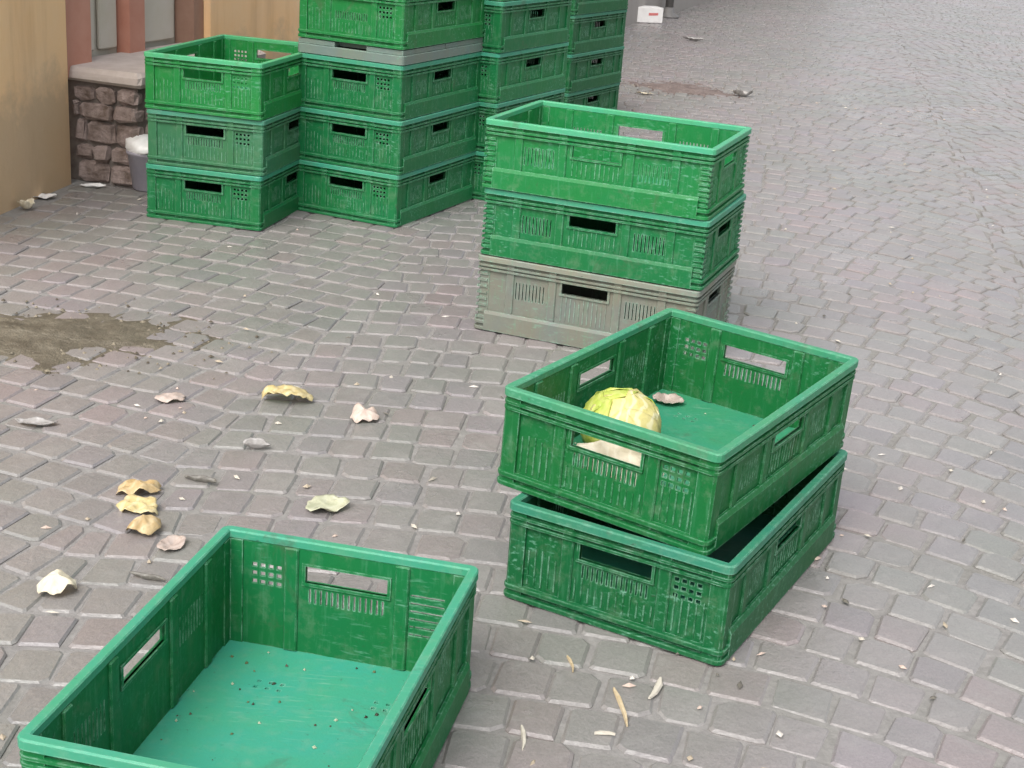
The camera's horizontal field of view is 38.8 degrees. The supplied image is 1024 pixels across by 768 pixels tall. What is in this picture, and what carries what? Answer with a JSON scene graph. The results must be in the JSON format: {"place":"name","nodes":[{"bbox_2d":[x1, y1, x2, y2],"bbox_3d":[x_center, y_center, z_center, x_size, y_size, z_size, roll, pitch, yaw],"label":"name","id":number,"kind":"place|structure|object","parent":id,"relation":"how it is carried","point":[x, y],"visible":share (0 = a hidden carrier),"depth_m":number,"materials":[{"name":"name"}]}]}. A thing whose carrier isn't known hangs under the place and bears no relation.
{"place":"outdoors","nodes":[
{"label":"outdoors","id":0,"kind":"place"},
{"bbox_2d":[0,0,1023,767],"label":"pavement","id":1,"kind":"structure","parent":0,"point":[934,398],"depth_m":3.29,"materials":[{"name":"stone"}]},
{"bbox_2d":[17,198,34,208],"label":"dry leaf","id":2,"kind":"object","parent":1,"relation":"on","point":[28,203],"visible":1,"depth_m":4.71,"materials":[{"name":"beige plant"}]},
{"bbox_2d":[14,416,57,425],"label":"cabbage leaf","id":3,"kind":"object","parent":1,"relation":"on","point":[35,420],"visible":1,"depth_m":3.03,"materials":[{"name":"grey plant"}]},
{"bbox_2d":[33,193,56,198],"bbox_3d":[-1.590,-0.634,4.886,0.116,0.014,0.060,-2,21,-17],"label":"paper scrap","id":4,"kind":"object","parent":1,"relation":"on","point":[44,196],"visible":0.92,"depth_m":4.89,"materials":[{"name":"white paper"}]},
{"bbox_2d":[37,569,77,594],"bbox_3d":[-0.739,0.323,2.366,0.063,0.034,0.056,4,20,0],"label":"cabbage leaf","id":5,"kind":"object","parent":1,"relation":"on","point":[56,581],"visible":1,"depth_m":2.35,"materials":[{"name":"white plant"}]},
{"bbox_2d":[80,183,105,187],"bbox_3d":[-1.464,-0.693,5.076,0.089,0.013,0.043,4,20,0],"label":"paper scrap","id":6,"kind":"object","parent":1,"relation":"on","point":[95,185],"visible":1,"depth_m":5.09,"materials":[{"name":"white paper"}]},
{"bbox_2d":[0,310,222,373],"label":"dirt","id":7,"kind":"structure","parent":1,"relation":"on","point":[47,338],"depth_m":3.56,"materials":[{"name":"brown soil"}]},
{"bbox_2d":[1,298,271,378],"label":"dirt crumbs","id":8,"kind":"object","parent":1,"relation":"on","point":[89,327],"visible":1,"depth_m":3.58,"materials":[{"name":"brown soil"}]},
{"bbox_2d":[126,149,147,191],"bbox_3d":[-1.263,-0.752,5.097,0.172,0.135,0.172,4,20,0],"label":"bucket","id":9,"kind":"object","parent":1,"relation":"on","point":[137,166],"visible":0.32,"depth_m":5.03,"materials":[{"name":"grey plastic"}]},
{"bbox_2d":[125,134,147,154],"bbox_3d":[-1.256,-0.827,5.071,0.184,0.087,0.194,4,20,0],"label":"plastic bag","id":10,"kind":"object","parent":9,"relation":"in","point":[137,144],"visible":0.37,"depth_m":5.01,"materials":[{"name":"white plastic"}]},
{"bbox_2d":[116,494,157,514],"bbox_3d":[-0.688,0.222,2.676,0.081,0.021,0.063,4,20,0],"label":"cabbage leaf","id":11,"kind":"object","parent":1,"relation":"on","point":[135,503],"visible":1,"depth_m":2.67,"materials":[{"name":"yellow plant"}]},
{"bbox_2d":[115,479,161,494],"bbox_3d":[-0.705,0.193,2.749,0.082,0.024,0.057,4,20,0],"label":"cabbage leaf","id":12,"kind":"object","parent":1,"relation":"on","point":[130,486],"visible":1,"depth_m":2.74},
{"bbox_2d":[126,514,161,534],"bbox_3d":[-0.655,0.248,2.593,0.061,0.032,0.062,4,20,0],"label":"cabbage leaf","id":13,"kind":"object","parent":1,"relation":"on","point":[147,524],"visible":1,"depth_m":2.58,"materials":[{"name":"beige plant"}]},
{"bbox_2d":[130,571,166,580],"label":"dry leaf","id":14,"kind":"object","parent":1,"relation":"on","point":[147,576],"visible":1,"depth_m":2.43,"materials":[{"name":"grey plant"}]},
{"bbox_2d":[68,43,265,187],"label":"wall","id":15,"kind":"structure","parent":1,"relation":"on","point":[108,113],"depth_m":5.08,"materials":[{"name":"stone"}]},
{"bbox_2d":[155,392,185,402],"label":"cabbage leaf","id":16,"kind":"object","parent":1,"relation":"on","point":[166,397],"visible":1,"depth_m":3.20,"materials":[{"name":"beige plant"}]},
{"bbox_2d":[157,535,185,550],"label":"cabbage leaf","id":17,"kind":"object","parent":1,"relation":"on","point":[173,542],"visible":1,"depth_m":2.55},
{"bbox_2d":[0,0,349,214],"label":"house","id":18,"kind":"structure","parent":1,"relation":"on","point":[45,45],"depth_m":4.97,"materials":[{"name":"beige paint"}]},
{"bbox_2d":[90,0,174,56],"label":"window","id":19,"kind":"structure","parent":18,"relation":"in","point":[159,14],"depth_m":5.41,"materials":[{"name":"grey glass"}]},
{"bbox_2d":[184,475,216,482],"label":"dry leaf","id":20,"kind":"object","parent":1,"relation":"on","point":[202,478],"visible":1,"depth_m":2.81,"materials":[{"name":"grey plant"}]},
{"bbox_2d":[146,159,298,230],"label":"plastic crate","id":21,"kind":"object","parent":1,"relation":"on","point":[228,199],"visible":0.77,"depth_m":4.69,"materials":[{"name":"green plastic"}]},
{"bbox_2d":[147,107,299,175],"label":"plastic crate","id":22,"kind":"object","parent":21,"relation":"on","point":[227,144],"visible":0.57,"depth_m":4.63,"materials":[{"name":"green plastic"}]},
{"bbox_2d":[144,34,305,120],"bbox_3d":[-0.900,-1.024,4.821,0.401,0.175,0.600,8,20,11],"label":"plastic crate","id":23,"kind":"object","parent":22,"relation":"on","point":[214,76],"visible":0.92,"depth_m":4.58,"materials":[{"name":"green plastic"}]},
{"bbox_2d":[17,526,478,767],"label":"plastic crate","id":24,"kind":"object","parent":1,"relation":"on","point":[209,608],"visible":1,"depth_m":2.08,"materials":[{"name":"green plastic"}]},
{"bbox_2d":[160,651,378,766],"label":"soil crumbs","id":25,"kind":"object","parent":24,"relation":"in","point":[279,701],"visible":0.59,"depth_m":2.08,"materials":[{"name":"soil"}]},
{"bbox_2d":[243,438,270,448],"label":"dry leaf","id":26,"kind":"object","parent":1,"relation":"on","point":[256,443],"visible":1,"depth_m":2.99,"materials":[{"name":"grey plant"}]},
{"bbox_2d":[262,384,313,400],"bbox_3d":[-0.502,0.020,3.256,0.114,0.035,0.076,-2,21,-17],"label":"cabbage leaf","id":27,"kind":"object","parent":1,"relation":"on","point":[285,390],"visible":1,"depth_m":3.25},
{"bbox_2d":[305,494,349,511],"bbox_3d":[-0.354,0.225,2.743,0.073,0.017,0.083,17,23,32],"label":"cabbage leaf","id":28,"kind":"object","parent":1,"relation":"on","point":[331,502],"visible":1,"depth_m":2.75,"materials":[{"name":"beige plant"}]},
{"bbox_2d":[350,403,379,422],"bbox_3d":[-0.321,0.063,3.181,0.064,0.030,0.060,4,20,0],"label":"cabbage leaf","id":29,"kind":"object","parent":1,"relation":"on","point":[360,412],"visible":1,"depth_m":3.17,"materials":[{"name":"beige plant"}]},
{"bbox_2d":[296,151,475,227],"bbox_3d":[-0.435,-0.723,5.128,0.401,0.175,0.600,12,21,22],"label":"plastic crate","id":30,"kind":"object","parent":1,"relation":"on","point":[371,197],"visible":0.72,"depth_m":4.91,"materials":[{"name":"green plastic"}]},
{"bbox_2d":[298,102,479,174],"bbox_3d":[-0.420,-0.889,5.067,0.401,0.175,0.600,12,21,22],"label":"plastic crate","id":31,"kind":"object","parent":30,"relation":"on","point":[389,146],"visible":0.77,"depth_m":4.85,"materials":[{"name":"green plastic"}]},
{"bbox_2d":[298,51,481,120],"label":"plastic crate","id":32,"kind":"object","parent":31,"relation":"on","point":[373,89],"visible":0.88,"depth_m":4.79,"materials":[{"name":"green plastic"}]},
{"bbox_2d":[298,37,482,64],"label":"folded crate","id":33,"kind":"object","parent":32,"relation":"on","point":[373,53],"visible":0.59,"depth_m":4.75,"materials":[{"name":"plastic"}]},
{"bbox_2d":[298,0,484,49],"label":"plastic crate","id":34,"kind":"object","parent":33,"relation":"on","point":[401,24],"visible":1,"depth_m":4.71,"materials":[{"name":"green plastic"}]},
{"bbox_2d":[473,150,486,199],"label":"plastic crate","id":35,"kind":"object","parent":1,"relation":"on","point":[479,193],"visible":0.06,"depth_m":5.30,"materials":[{"name":"green plastic"}]},
{"bbox_2d":[439,88,564,151],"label":"plastic crate","id":36,"kind":"object","parent":35,"relation":"on","point":[486,109],"visible":0.21,"depth_m":5.26,"materials":[{"name":"green plastic"}]},
{"bbox_2d":[443,42,568,102],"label":"plastic crate","id":37,"kind":"object","parent":36,"relation":"on","point":[508,76],"visible":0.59,"depth_m":5.33,"materials":[{"name":"green plastic"}]},
{"bbox_2d":[438,0,571,52],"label":"plastic crate","id":38,"kind":"object","parent":37,"relation":"on","point":[515,25],"visible":0.63,"depth_m":5.25,"materials":[{"name":"green plastic"}]},
{"bbox_2d":[0,76,1018,767],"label":"litter","id":39,"kind":"object","parent":1,"relation":"on","point":[740,684],"visible":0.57,"depth_m":2.63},
{"bbox_2d":[520,725,525,749],"bbox_3d":[0.016,0.502,2.064,0.009,0.004,0.060,4,20,0],"label":"straw","id":40,"kind":"object","parent":1,"relation":"on","point":[523,734],"visible":1,"depth_m":2.06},
{"bbox_2d":[567,655,573,671],"bbox_3d":[0.092,0.435,2.265,0.006,0.004,0.046,0,20,-10],"label":"straw","id":41,"kind":"object","parent":1,"relation":"on","point":[570,661],"visible":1,"depth_m":2.27,"materials":[{"name":"beige plant"}]},
{"bbox_2d":[564,82,619,128],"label":"plastic crate","id":42,"kind":"object","parent":1,"relation":"on","point":[605,96],"visible":0.24,"depth_m":7.08,"materials":[{"name":"green plastic"}]},
{"bbox_2d":[564,46,624,92],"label":"plastic crate","id":43,"kind":"object","parent":42,"relation":"on","point":[584,71],"visible":0.4,"depth_m":6.94,"materials":[{"name":"green plastic"}]},
{"bbox_2d":[531,9,626,53],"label":"plastic crate","id":44,"kind":"object","parent":43,"relation":"on","point":[585,34],"visible":0.37,"depth_m":6.88,"materials":[{"name":"green plastic"}]},
{"bbox_2d":[513,0,627,14],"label":"plastic crate","id":45,"kind":"object","parent":44,"relation":"on","point":[578,7],"visible":0.48,"depth_m":6.79,"materials":[{"name":"green plastic"}]},
{"bbox_2d":[594,730,614,735],"bbox_3d":[0.133,0.501,2.090,0.030,0.004,0.008,4,20,0],"label":"straw","id":46,"kind":"object","parent":1,"relation":"on","point":[599,732],"visible":1,"depth_m":2.09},
{"bbox_2d":[474,253,736,356],"bbox_3d":[0.254,-0.245,3.900,0.600,0.201,0.401,11,21,19],"label":"plastic crate","id":47,"kind":"object","parent":1,"relation":"on","point":[556,304],"visible":0.65,"depth_m":3.76,"materials":[{"name":"grey plastic"}]},
{"bbox_2d":[481,187,745,290],"bbox_3d":[0.272,-0.425,3.837,0.600,0.175,0.401,11,21,19],"label":"plastic crate","id":48,"kind":"object","parent":47,"relation":"on","point":[686,253],"visible":0.88,"depth_m":3.67,"materials":[{"name":"green plastic"}]},
{"bbox_2d":[482,100,751,220],"bbox_3d":[0.276,-0.590,3.774,0.600,0.175,0.401,11,21,19],"label":"plastic crate","id":49,"kind":"object","parent":48,"relation":"on","point":[542,148],"visible":1,"depth_m":3.64,"materials":[{"name":"green plastic"}]},
{"bbox_2d":[613,687,627,726],"bbox_3d":[0.164,0.479,2.159,0.008,0.004,0.101,1,20,-8],"label":"straw","id":50,"kind":"object","parent":1,"relation":"on","point":[620,702],"visible":1,"depth_m":2.16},
{"bbox_2d":[637,6,663,22],"bbox_3d":[1.107,-3.058,12.023,0.240,0.123,0.161,-3,21,-19],"label":"carton","id":51,"kind":"object","parent":1,"relation":"on","point":[650,14],"visible":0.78,"depth_m":11.96,"materials":[{"name":"white cardboard"}]},
{"bbox_2d":[594,0,713,26],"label":"house","id":52,"kind":"structure","parent":1,"relation":"on","point":[632,11],"depth_m":12.26,"materials":[{"name":"grey paint"}]},
{"bbox_2d":[648,677,662,698],"bbox_3d":[0.220,0.463,2.214,0.012,0.004,0.064,11,21,19],"label":"straw","id":53,"kind":"object","parent":1,"relation":"on","point":[657,687],"visible":1,"depth_m":2.21,"materials":[{"name":"white plant"}]},
{"bbox_2d":[663,0,678,17],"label":"post","id":54,"kind":"object","parent":1,"relation":"on","point":[668,11],"visible":0.83,"depth_m":12.53,"materials":[{"name":"grey metal"}]},
{"bbox_2d":[503,449,847,665],"bbox_3d":[0.307,0.242,2.595,0.401,0.175,0.600,14,22,26],"label":"plastic crate","id":55,"kind":"object","parent":1,"relation":"on","point":[715,607],"visible":0.7,"depth_m":2.38,"materials":[{"name":"green plastic"}]},
{"bbox_2d":[497,308,858,555],"bbox_3d":[0.307,0.059,2.572,0.401,0.175,0.600,18,24,29],"label":"plastic crate","id":56,"kind":"object","parent":55,"relation":"on","point":[726,467],"visible":0.95,"depth_m":2.46,"materials":[{"name":"green plastic"}]},
{"bbox_2d":[580,387,660,442],"bbox_3d":[0.192,0.067,2.567,0.148,0.124,0.147,4,20,0],"label":"cabbage","id":57,"kind":"object","parent":56,"relation":"in","point":[637,407],"visible":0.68,"depth_m":2.52,"materials":[{"name":"green plant"}]},
{"bbox_2d":[577,440,663,483],"bbox_3d":[0.183,0.132,2.453,0.171,0.080,0.065,18,24,34],"label":"cabbage leaf","id":58,"kind":"object","parent":56,"relation":"in","point":[617,452],"visible":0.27,"depth_m":2.48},
{"bbox_2d":[653,392,684,403],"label":"cabbage leaf","id":59,"kind":"object","parent":56,"relation":"in","point":[672,398],"visible":1,"depth_m":2.84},
{"bbox_2d":[683,36,703,40],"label":"dry leaf","id":60,"kind":"object","parent":1,"relation":"on","point":[694,38],"visible":1,"depth_m":10.94,"materials":[{"name":"beige plant"}]},
{"bbox_2d":[732,88,752,96],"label":"dry leaf","id":61,"kind":"object","parent":1,"relation":"on","point":[744,93],"visible":1,"depth_m":8.30,"materials":[{"name":"beige plant"}]},
{"bbox_2d":[620,78,752,98],"bbox_3d":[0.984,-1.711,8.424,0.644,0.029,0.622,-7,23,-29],"label":"dirt","id":62,"kind":"structure","parent":0,"point":[670,87],"depth_m":8.41,"materials":[{"name":"soil"}]}
]}

